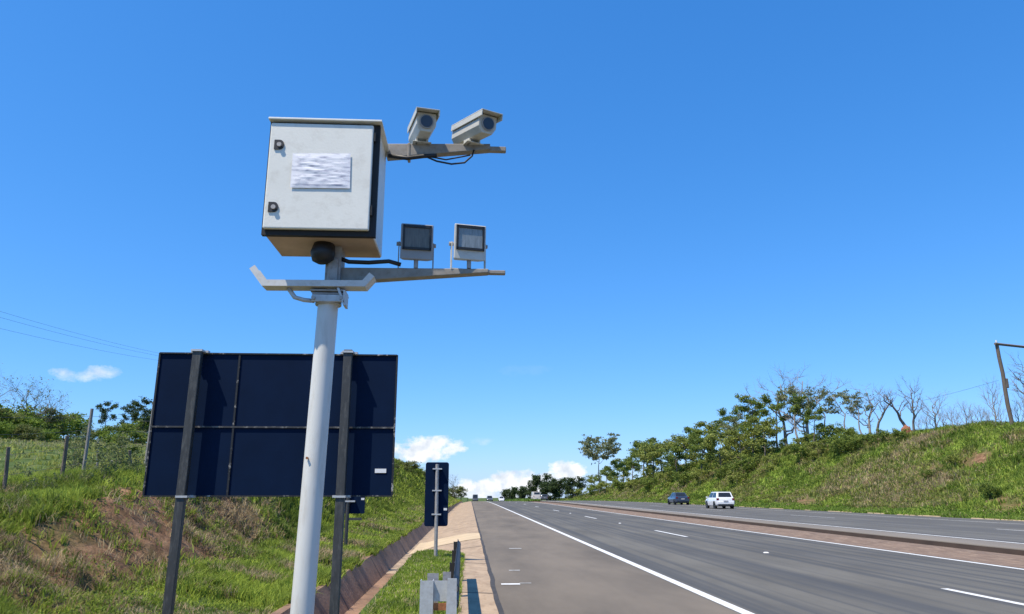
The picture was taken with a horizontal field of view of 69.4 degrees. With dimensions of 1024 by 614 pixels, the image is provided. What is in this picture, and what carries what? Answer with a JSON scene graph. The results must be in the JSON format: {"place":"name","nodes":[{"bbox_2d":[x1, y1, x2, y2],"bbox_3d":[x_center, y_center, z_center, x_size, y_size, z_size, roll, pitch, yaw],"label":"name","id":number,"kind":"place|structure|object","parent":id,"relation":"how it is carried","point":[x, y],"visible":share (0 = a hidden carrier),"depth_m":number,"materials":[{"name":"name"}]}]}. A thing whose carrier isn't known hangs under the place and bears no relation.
{"place":"outdoors","nodes":[
{"label":"outdoors","id":0,"kind":"place"},
{"bbox_2d":[387,501,483,573],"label":"concrete apron slope","id":1,"kind":"structure","parent":0,"point":[459,518],"depth_m":32.62,"materials":[{"name":"beige concrete"}]},
{"bbox_2d":[409,533,479,554],"bbox_3d":[-2.289,8.349,26.272,2.300,0.408,6.000,1,-14,-3],"label":"concrete outlet","id":2,"kind":"object","parent":1,"relation":"on","point":[444,541],"visible":0.9,"depth_m":26.73,"materials":[{"name":"beige concrete"}]},
{"bbox_2d":[0,430,1023,613],"bbox_3d":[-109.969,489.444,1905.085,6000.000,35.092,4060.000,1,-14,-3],"label":"ground","id":3,"kind":"structure","parent":0,"point":[89,546],"depth_m":11.12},
{"bbox_2d":[0,419,17,439],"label":"pasture bush","id":4,"kind":"object","parent":3,"relation":"on","point":[4,428],"visible":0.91,"depth_m":37.25,"materials":[{"name":"green plant"}]},
{"bbox_2d":[0,407,26,438],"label":"pasture bush","id":5,"kind":"object","parent":3,"relation":"on","point":[2,410],"visible":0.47,"depth_m":40.18,"materials":[{"name":"green plant"}]},
{"bbox_2d":[0,400,47,438],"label":"pasture bush","id":6,"kind":"object","parent":3,"relation":"on","point":[22,411],"visible":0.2,"depth_m":42.02,"materials":[{"name":"green plant"}]},
{"bbox_2d":[0,409,51,438],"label":"pasture bush","id":7,"kind":"object","parent":3,"relation":"on","point":[33,421],"visible":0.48,"depth_m":40.83,"materials":[{"name":"green plant"}]},
{"bbox_2d":[10,423,44,440],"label":"pasture bush","id":8,"kind":"object","parent":3,"relation":"on","point":[27,428],"visible":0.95,"depth_m":38.03,"materials":[{"name":"green plant"}]},
{"bbox_2d":[0,363,66,437],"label":"bare tree","id":9,"kind":"object","parent":3,"relation":"on","point":[36,404],"visible":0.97,"depth_m":42.36,"materials":[{"name":"brown plant"}]},
{"bbox_2d":[8,404,77,439],"bbox_3d":[-28.281,7.072,44.224,3.136,2.496,3.628,-11,-18,37],"label":"pasture bush","id":10,"kind":"object","parent":3,"relation":"on","point":[54,418],"visible":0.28,"depth_m":44.26,"materials":[{"name":"green plant"}]},
{"bbox_2d":[34,426,62,442],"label":"pasture bush","id":11,"kind":"object","parent":3,"relation":"on","point":[47,434],"visible":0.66,"depth_m":40.13,"materials":[{"name":"green plant"}]},
{"bbox_2d":[41,412,84,440],"bbox_3d":[-27.985,7.450,45.170,3.342,2.016,2.873,7,-16,-26],"label":"pasture bush","id":12,"kind":"object","parent":3,"relation":"on","point":[69,428],"visible":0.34,"depth_m":45.20,"materials":[{"name":"green plant"}]},
{"bbox_2d":[43,411,93,441],"bbox_3d":[-29.210,7.879,48.091,4.044,2.438,3.476,-10,-17,35],"label":"pasture bush","id":13,"kind":"object","parent":3,"relation":"on","point":[76,426],"visible":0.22,"depth_m":47.98,"materials":[{"name":"green plant"}]},
{"bbox_2d":[57,438,87,469],"bbox_3d":[-8.500,3.139,14.219,0.531,1.249,0.476,1,-14,-2],"label":"weed shrub","id":14,"kind":"object","parent":3,"relation":"on","point":[78,455],"visible":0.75,"depth_m":14.32,"materials":[{"name":"green plant"}]},
{"bbox_2d":[0,404,152,488],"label":"wire fence","id":15,"kind":"object","parent":3,"relation":"on","point":[6,467],"visible":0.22,"depth_m":13.29,"materials":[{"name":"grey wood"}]},
{"bbox_2d":[58,423,94,469],"bbox_3d":[-9.205,3.228,15.627,0.595,1.561,0.663,-4,-15,14],"label":"weed shrub","id":16,"kind":"object","parent":3,"relation":"on","point":[84,435],"visible":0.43,"depth_m":15.77,"materials":[{"name":"green plant"}]},
{"bbox_2d":[85,438,120,477],"bbox_3d":[-7.317,2.960,13.272,0.531,1.249,0.476,-3,-14,10],"label":"weed shrub","id":17,"kind":"object","parent":3,"relation":"on","point":[97,446],"visible":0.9,"depth_m":13.29,"materials":[{"name":"green plant"}]},
{"bbox_2d":[95,400,118,425],"bbox_3d":[-33.006,9.325,59.862,1.795,3.725,1.768,-9,-17,33],"label":"tall dark tree","id":18,"kind":"object","parent":3,"relation":"on","point":[104,412],"visible":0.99,"depth_m":59.99,"materials":[{"name":"green plant"}]},
{"bbox_2d":[95,432,128,471],"bbox_3d":[-7.589,3.072,14.026,0.535,1.405,0.597,-10,-17,35],"label":"weed shrub","id":19,"kind":"object","parent":3,"relation":"on","point":[121,441],"visible":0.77,"depth_m":14.13,"materials":[{"name":"green plant"}]},
{"bbox_2d":[94,421,147,464],"bbox_3d":[-9.757,3.591,18.640,1.539,1.429,1.390,3,-15,-13],"label":"young tree","id":20,"kind":"object","parent":3,"relation":"on","point":[139,436],"visible":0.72,"depth_m":18.70,"materials":[{"name":"green plant"}]},
{"bbox_2d":[107,422,148,443],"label":"pasture bush","id":21,"kind":"object","parent":3,"relation":"on","point":[146,429],"visible":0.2,"depth_m":55.68,"materials":[{"name":"green plant"}]},
{"bbox_2d":[118,404,142,423],"bbox_3d":[-32.958,10.124,63.644,2.083,3.843,2.052,2,-14,-6],"label":"tall dark tree","id":22,"kind":"object","parent":3,"relation":"on","point":[130,407],"visible":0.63,"depth_m":63.76,"materials":[{"name":"green plant"}]},
{"bbox_2d":[129,395,152,442],"bbox_3d":[-27.724,8.741,55.934,2.350,3.961,2.386,12,-18,-39],"label":"tall dark tree","id":23,"kind":"object","parent":3,"relation":"on","point":[144,415],"visible":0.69,"depth_m":55.74,"materials":[{"name":"green plant"}]},
{"bbox_2d":[0,474,378,613],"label":"slope straw","id":24,"kind":"object","parent":3,"relation":"on","point":[54,561],"visible":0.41,"depth_m":9.38,"materials":[{"name":"brown plant"}]},
{"bbox_2d":[0,437,461,613],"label":"verge grass","id":25,"kind":"structure","parent":3,"relation":"on","point":[233,584],"depth_m":11.49,"materials":[{"name":"green plant"}]},
{"bbox_2d":[142,349,397,613],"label":"road sign","id":26,"kind":"object","parent":3,"relation":"on","point":[228,425],"visible":0.94,"depth_m":7.28,"materials":[{"name":"metal"}]},
{"bbox_2d":[234,519,423,613],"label":"grass","id":27,"kind":"structure","parent":3,"relation":"on","point":[349,563],"depth_m":15.17,"materials":[{"name":"green plant"}]},
{"bbox_2d":[271,554,405,613],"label":"drain channel","id":28,"kind":"object","parent":3,"relation":"on","point":[363,583],"visible":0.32,"depth_m":13.69,"materials":[{"name":"concrete"}]},
{"bbox_2d":[344,497,364,545],"bbox_3d":[-4.059,5.255,18.485,0.720,2.177,0.110,1,-14,-3],"label":"road sign","id":29,"kind":"object","parent":3,"relation":"on","point":[354,505],"visible":0.48,"depth_m":18.57,"materials":[{"name":"metal"}]},
{"bbox_2d":[249,241,504,613],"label":"camera pole","id":30,"kind":"object","parent":3,"relation":"on","point":[329,297],"visible":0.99,"depth_m":3.57,"materials":[{"name":"metal"}]},
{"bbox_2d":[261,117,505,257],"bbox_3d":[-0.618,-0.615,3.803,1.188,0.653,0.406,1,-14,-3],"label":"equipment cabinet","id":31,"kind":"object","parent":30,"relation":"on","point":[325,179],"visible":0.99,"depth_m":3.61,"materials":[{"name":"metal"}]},
{"bbox_2d":[407,107,439,144],"bbox_3d":[-0.485,-0.970,4.014,0.124,0.172,0.398,4,-15,-15],"label":"surveillance camera","id":32,"kind":"object","parent":31,"relation":"attached to","point":[421,126],"visible":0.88,"depth_m":3.88,"materials":[{"name":"white metal"}]},
{"bbox_2d":[451,108,502,144],"bbox_3d":[-0.200,-0.969,4.033,0.124,0.172,0.398,8,-16,-29],"label":"surveillance camera","id":33,"kind":"object","parent":31,"relation":"attached to","point":[475,128],"visible":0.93,"depth_m":3.94,"materials":[{"name":"white metal"}]},
{"bbox_2d":[396,223,435,267],"bbox_3d":[-0.489,-0.298,3.780,0.200,0.232,0.118,3,-14,-11],"label":"floodlight","id":34,"kind":"object","parent":30,"relation":"on","point":[416,244],"visible":0.98,"depth_m":3.74,"materials":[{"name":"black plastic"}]},
{"bbox_2d":[449,223,487,268],"bbox_3d":[-0.224,-0.297,3.795,0.200,0.232,0.118,4,-15,-15],"label":"floodlight","id":35,"kind":"object","parent":30,"relation":"on","point":[469,243],"visible":0.98,"depth_m":3.75,"materials":[{"name":"white plastic"}]},
{"bbox_2d":[359,549,465,613],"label":"grass strip","id":36,"kind":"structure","parent":3,"relation":"on","point":[415,568],"depth_m":11.75,"materials":[{"name":"green plant"}]},
{"bbox_2d":[377,501,462,572],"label":"drain channel wall","id":37,"kind":"structure","parent":3,"relation":"on","point":[389,557],"depth_m":23.44,"materials":[{"name":"concrete"}]},
{"bbox_2d":[424,462,448,555],"bbox_3d":[-1.708,4.805,16.617,0.530,2.585,0.110,1,-14,-3],"label":"road sign","id":38,"kind":"object","parent":3,"relation":"on","point":[436,493],"visible":0.92,"depth_m":16.77,"materials":[{"name":"metal"}]},
{"bbox_2d":[419,540,460,613],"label":"guardrail","id":39,"kind":"object","parent":3,"relation":"on","point":[434,590],"visible":1,"depth_m":7.04,"materials":[{"name":"metal"}]},
{"bbox_2d":[448,486,467,498],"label":"pasture bush","id":40,"kind":"object","parent":3,"relation":"on","point":[462,489],"visible":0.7,"depth_m":226.63,"materials":[{"name":"green plant"}]},
{"bbox_2d":[458,555,498,613],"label":"concrete apron","id":41,"kind":"object","parent":3,"relation":"on","point":[476,576],"visible":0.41,"depth_m":11.76,"materials":[{"name":"beige concrete"}]},
{"bbox_2d":[525,473,552,498],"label":"dark tree","id":42,"kind":"object","parent":3,"relation":"on","point":[535,483],"visible":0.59,"depth_m":259.07,"materials":[{"name":"green plant"}]},
{"bbox_2d":[538,481,561,500],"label":"dark tree","id":43,"kind":"object","parent":3,"relation":"on","point":[547,489],"visible":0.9,"depth_m":244.97,"materials":[{"name":"green plant"}]},
{"bbox_2d":[549,477,566,499],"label":"dark tree","id":44,"kind":"object","parent":3,"relation":"on","point":[560,483],"visible":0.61,"depth_m":247.38,"materials":[{"name":"green plant"}]},
{"bbox_2d":[561,476,587,498],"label":"dark tree","id":45,"kind":"object","parent":3,"relation":"on","point":[569,484],"visible":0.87,"depth_m":227.19,"materials":[{"name":"green plant"}]},
{"bbox_2d":[577,432,621,492],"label":"flat topped tree","id":46,"kind":"object","parent":3,"relation":"on","point":[607,445],"visible":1,"depth_m":193.86,"materials":[{"name":"green plant"}]},
{"bbox_2d":[471,501,737,613],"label":"road shoulder","id":47,"kind":"object","parent":3,"relation":"on","point":[550,571],"visible":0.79,"depth_m":13.40},
{"bbox_2d":[471,502,503,613],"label":"road joint","id":48,"kind":"object","parent":47,"relation":"on","point":[496,597],"visible":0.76,"depth_m":13.32,"materials":[{"name":"grey concrete"}]},
{"bbox_2d":[604,460,627,480],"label":"tree","id":49,"kind":"object","parent":3,"relation":"on","point":[618,466],"visible":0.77,"depth_m":194.98,"materials":[{"name":"green plant"}]},
{"bbox_2d":[615,453,642,479],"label":"tree","id":50,"kind":"object","parent":3,"relation":"on","point":[634,463],"visible":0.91,"depth_m":166.99,"materials":[{"name":"green plant"}]},
{"bbox_2d":[640,476,658,490],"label":"bank shrub","id":51,"kind":"object","parent":3,"relation":"on","point":[647,481],"visible":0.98,"depth_m":137.78,"materials":[{"name":"green plant"}]},
{"bbox_2d":[634,441,670,475],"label":"tree","id":52,"kind":"object","parent":3,"relation":"on","point":[647,454],"visible":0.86,"depth_m":145.63,"materials":[{"name":"green plant"}]},
{"bbox_2d":[648,470,674,487],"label":"bank shrub","id":53,"kind":"object","parent":3,"relation":"on","point":[665,477],"visible":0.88,"depth_m":128.78,"materials":[{"name":"green plant"}]},
{"bbox_2d":[656,445,695,478],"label":"tree","id":54,"kind":"object","parent":3,"relation":"on","point":[677,450],"visible":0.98,"depth_m":127.75,"materials":[{"name":"green plant"}]},
{"bbox_2d":[672,469,692,487],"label":"bank shrub","id":55,"kind":"object","parent":3,"relation":"on","point":[685,476],"visible":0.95,"depth_m":117.37,"materials":[{"name":"green plant"}]},
{"bbox_2d":[664,433,701,468],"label":"tree","id":56,"kind":"object","parent":3,"relation":"on","point":[682,443],"visible":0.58,"depth_m":132.35,"materials":[{"name":"green plant"}]},
{"bbox_2d":[690,467,710,483],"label":"bank shrub","id":57,"kind":"object","parent":3,"relation":"on","point":[695,474],"visible":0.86,"depth_m":110.23,"materials":[{"name":"green plant"}]},
{"bbox_2d":[688,437,713,474],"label":"tree","id":58,"kind":"object","parent":3,"relation":"on","point":[697,444],"visible":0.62,"depth_m":115.53,"materials":[{"name":"green plant"}]},
{"bbox_2d":[686,428,719,461],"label":"tree","id":59,"kind":"object","parent":3,"relation":"on","point":[694,432],"visible":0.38,"depth_m":122.96,"materials":[{"name":"green plant"}]},
{"bbox_2d":[693,421,737,456],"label":"tree","id":60,"kind":"object","parent":3,"relation":"on","point":[710,427],"visible":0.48,"depth_m":127.03,"materials":[{"name":"green plant"}]},
{"bbox_2d":[699,433,739,471],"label":"tree","id":61,"kind":"object","parent":3,"relation":"on","point":[711,438],"visible":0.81,"depth_m":107.64,"materials":[{"name":"green plant"}]},
{"bbox_2d":[713,405,739,435],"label":"tree","id":62,"kind":"object","parent":3,"relation":"on","point":[722,412],"visible":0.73,"depth_m":120.95,"materials":[{"name":"green plant"}]},
{"bbox_2d":[726,470,747,485],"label":"bank shrub","id":63,"kind":"object","parent":3,"relation":"on","point":[736,476],"visible":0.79,"depth_m":92.57,"materials":[{"name":"green plant"}]},
{"bbox_2d":[717,429,758,464],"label":"tree","id":64,"kind":"object","parent":3,"relation":"on","point":[742,446],"visible":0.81,"depth_m":101.50,"materials":[{"name":"green plant"}]},
{"bbox_2d":[726,458,755,478],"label":"bank shrub","id":65,"kind":"object","parent":3,"relation":"on","point":[747,467],"visible":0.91,"depth_m":94.60,"materials":[{"name":"green plant"}]},
{"bbox_2d":[734,393,766,445],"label":"tree","id":66,"kind":"object","parent":3,"relation":"on","point":[750,401],"visible":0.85,"depth_m":107.13,"materials":[{"name":"green plant"}]},
{"bbox_2d":[730,415,771,456],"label":"tree","id":67,"kind":"object","parent":3,"relation":"on","point":[742,427],"visible":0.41,"depth_m":103.03,"materials":[{"name":"green plant"}]},
{"bbox_2d":[744,416,784,455],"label":"tree","id":68,"kind":"object","parent":3,"relation":"on","point":[766,429],"visible":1,"depth_m":96.65,"materials":[{"name":"green plant"}]},
{"bbox_2d":[754,454,780,469],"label":"bank shrub","id":69,"kind":"object","parent":3,"relation":"on","point":[774,461],"visible":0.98,"depth_m":88.30,"materials":[{"name":"green plant"}]},
{"bbox_2d":[757,390,789,446],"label":"tree","id":70,"kind":"object","parent":3,"relation":"on","point":[767,401],"visible":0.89,"depth_m":99.68,"materials":[{"name":"green plant"}]},
{"bbox_2d":[740,363,812,446],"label":"bare tree","id":71,"kind":"object","parent":3,"relation":"on","point":[785,433],"visible":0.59,"depth_m":99.74,"materials":[{"name":"brown plant"}]},
{"bbox_2d":[547,501,1023,549],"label":"median slab","id":72,"kind":"structure","parent":3,"relation":"on","point":[959,541],"depth_m":27.09,"materials":[{"name":"grey concrete"}]},
{"bbox_2d":[555,419,1023,520],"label":"bank grass","id":73,"kind":"structure","parent":3,"relation":"on","point":[961,476],"depth_m":61.85,"materials":[{"name":"green plant"}]},
{"bbox_2d":[557,501,1023,543],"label":"road","id":74,"kind":"structure","parent":3,"relation":"on","point":[981,529],"depth_m":38.04,"materials":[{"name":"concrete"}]},
{"bbox_2d":[668,493,689,504],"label":"car","id":75,"kind":"object","parent":74,"relation":"on","point":[675,498],"visible":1,"depth_m":88.25,"materials":[{"name":"blue paint"}]},
{"bbox_2d":[705,492,734,508],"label":"car","id":76,"kind":"object","parent":74,"relation":"on","point":[716,499],"visible":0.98,"depth_m":66.28,"materials":[{"name":"white paint"}]},
{"bbox_2d":[774,385,815,437],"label":"tree","id":77,"kind":"object","parent":3,"relation":"on","point":[789,392],"visible":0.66,"depth_m":93.23,"materials":[{"name":"green plant"}]},
{"bbox_2d":[788,440,812,461],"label":"bank shrub","id":78,"kind":"object","parent":3,"relation":"on","point":[796,448],"visible":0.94,"depth_m":82.83,"materials":[{"name":"green plant"}]},
{"bbox_2d":[787,392,815,439],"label":"tree","id":79,"kind":"object","parent":3,"relation":"on","point":[794,400],"visible":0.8,"depth_m":91.03,"materials":[{"name":"green plant"}]},
{"bbox_2d":[768,367,846,435],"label":"bare tree","id":80,"kind":"object","parent":3,"relation":"on","point":[806,427],"visible":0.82,"depth_m":94.95,"materials":[{"name":"brown plant"}]},
{"bbox_2d":[801,406,824,441],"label":"tree","id":81,"kind":"object","parent":3,"relation":"on","point":[815,417],"visible":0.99,"depth_m":85.27,"materials":[{"name":"green plant"}]},
{"bbox_2d":[803,438,827,457],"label":"bank shrub","id":82,"kind":"object","parent":3,"relation":"on","point":[813,453],"visible":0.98,"depth_m":81.00,"materials":[{"name":"green plant"}]},
{"bbox_2d":[803,388,831,432],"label":"tree","id":83,"kind":"object","parent":3,"relation":"on","point":[810,401],"visible":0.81,"depth_m":87.11,"materials":[{"name":"green plant"}]},
{"bbox_2d":[811,421,845,442],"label":"bank shrub","id":84,"kind":"object","parent":3,"relation":"on","point":[829,428],"visible":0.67,"depth_m":84.62,"materials":[{"name":"green plant"}]},
{"bbox_2d":[822,433,849,457],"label":"bank shrub","id":85,"kind":"object","parent":3,"relation":"on","point":[835,444],"visible":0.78,"depth_m":75.99,"materials":[{"name":"green plant"}]},
{"bbox_2d":[818,385,854,433],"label":"tree","id":86,"kind":"object","parent":3,"relation":"on","point":[824,392],"visible":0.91,"depth_m":81.79,"materials":[{"name":"green plant"}]},
{"bbox_2d":[839,434,862,453],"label":"bank shrub","id":87,"kind":"object","parent":3,"relation":"on","point":[851,444],"visible":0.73,"depth_m":74.55,"materials":[{"name":"green plant"}]},
{"bbox_2d":[836,391,875,433],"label":"tree","id":88,"kind":"object","parent":3,"relation":"on","point":[856,405],"visible":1,"depth_m":78.86,"materials":[{"name":"green plant"}]},
{"bbox_2d":[850,430,874,448],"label":"bank shrub","id":89,"kind":"object","parent":3,"relation":"on","point":[860,441],"visible":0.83,"depth_m":72.97,"materials":[{"name":"green plant"}]},
{"bbox_2d":[846,383,890,436],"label":"bare tree","id":90,"kind":"object","parent":3,"relation":"on","point":[868,425],"visible":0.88,"depth_m":78.76,"materials":[{"name":"brown plant"}]},
{"bbox_2d":[869,428,892,443],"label":"bank shrub","id":91,"kind":"object","parent":3,"relation":"on","point":[882,435],"visible":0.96,"depth_m":70.91,"materials":[{"name":"green plant"}]},
{"bbox_2d":[875,389,908,425],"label":"bare tree","id":92,"kind":"object","parent":3,"relation":"on","point":[898,414],"visible":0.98,"depth_m":70.17,"materials":[{"name":"brown plant"}]},
{"bbox_2d":[895,373,924,431],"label":"bare tree","id":93,"kind":"object","parent":3,"relation":"on","point":[912,410],"visible":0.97,"depth_m":69.47,"materials":[{"name":"brown plant"}]},
{"bbox_2d":[910,387,947,427],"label":"dry shrub","id":94,"kind":"object","parent":3,"relation":"on","point":[934,415],"visible":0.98,"depth_m":67.81,"materials":[{"name":"brown plant"}]},
{"bbox_2d":[941,454,966,467],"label":"bank shrub","id":95,"kind":"object","parent":3,"relation":"on","point":[953,458],"visible":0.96,"depth_m":54.90,"materials":[{"name":"green plant"}]},
{"bbox_2d":[971,481,1002,498],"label":"bank shrub","id":96,"kind":"object","parent":3,"relation":"on","point":[987,487],"visible":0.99,"depth_m":44.67,"materials":[{"name":"green plant"}]},
{"bbox_2d":[975,380,1002,420],"bbox_3d":[39.594,7.919,60.963,2.244,5.229,2.243,2,-14,-6],"label":"dry shrub","id":97,"kind":"object","parent":3,"relation":"on","point":[993,395],"visible":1,"depth_m":61.07,"materials":[{"name":"brown plant"}]},
{"bbox_2d":[994,340,1023,424],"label":"utility pole","id":98,"kind":"object","parent":3,"relation":"on","point":[1005,383],"visible":0.93,"depth_m":57.98,"materials":[{"name":"brown wood"}]},
{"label":"median verge","id":99,"kind":"structure","parent":3,"relation":"on","visible":0},
{"bbox_2d":[528,501,1023,555],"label":"median kerb","id":100,"kind":"structure","parent":99,"relation":"on","point":[974,547],"depth_m":26.09,"materials":[{"name":"grey concrete"}]},
{"bbox_2d":[0,0,1023,497],"label":"sky","id":101,"kind":"structure","parent":0,"point":[685,201],"materials":[{"name":"blue"}]},
{"bbox_2d":[487,501,1023,613],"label":"road","id":102,"kind":"structure","parent":0,"point":[784,575],"depth_m":14.96,"materials":[{"name":"grey asphalt"}]},
{"bbox_2d":[486,501,753,613],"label":"road marking","id":103,"kind":"object","parent":102,"relation":"on","point":[721,602],"visible":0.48,"depth_m":13.35,"materials":[{"name":"paint"}]},
{"bbox_2d":[534,501,1023,567],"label":"median gutter","id":104,"kind":"object","parent":102,"relation":"on","point":[1010,560],"visible":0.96,"depth_m":23.21,"materials":[{"name":"grey concrete"}]},
{"bbox_2d":[536,502,1023,569],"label":"road marking","id":105,"kind":"object","parent":102,"relation":"on","point":[843,544],"visible":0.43,"depth_m":20.95,"materials":[{"name":"paint"}]},
{"bbox_2d":[940,588,1023,604],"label":"road marking","id":106,"kind":"object","parent":102,"relation":"on","point":[984,596],"visible":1,"depth_m":11.03,"materials":[{"name":"paint"}]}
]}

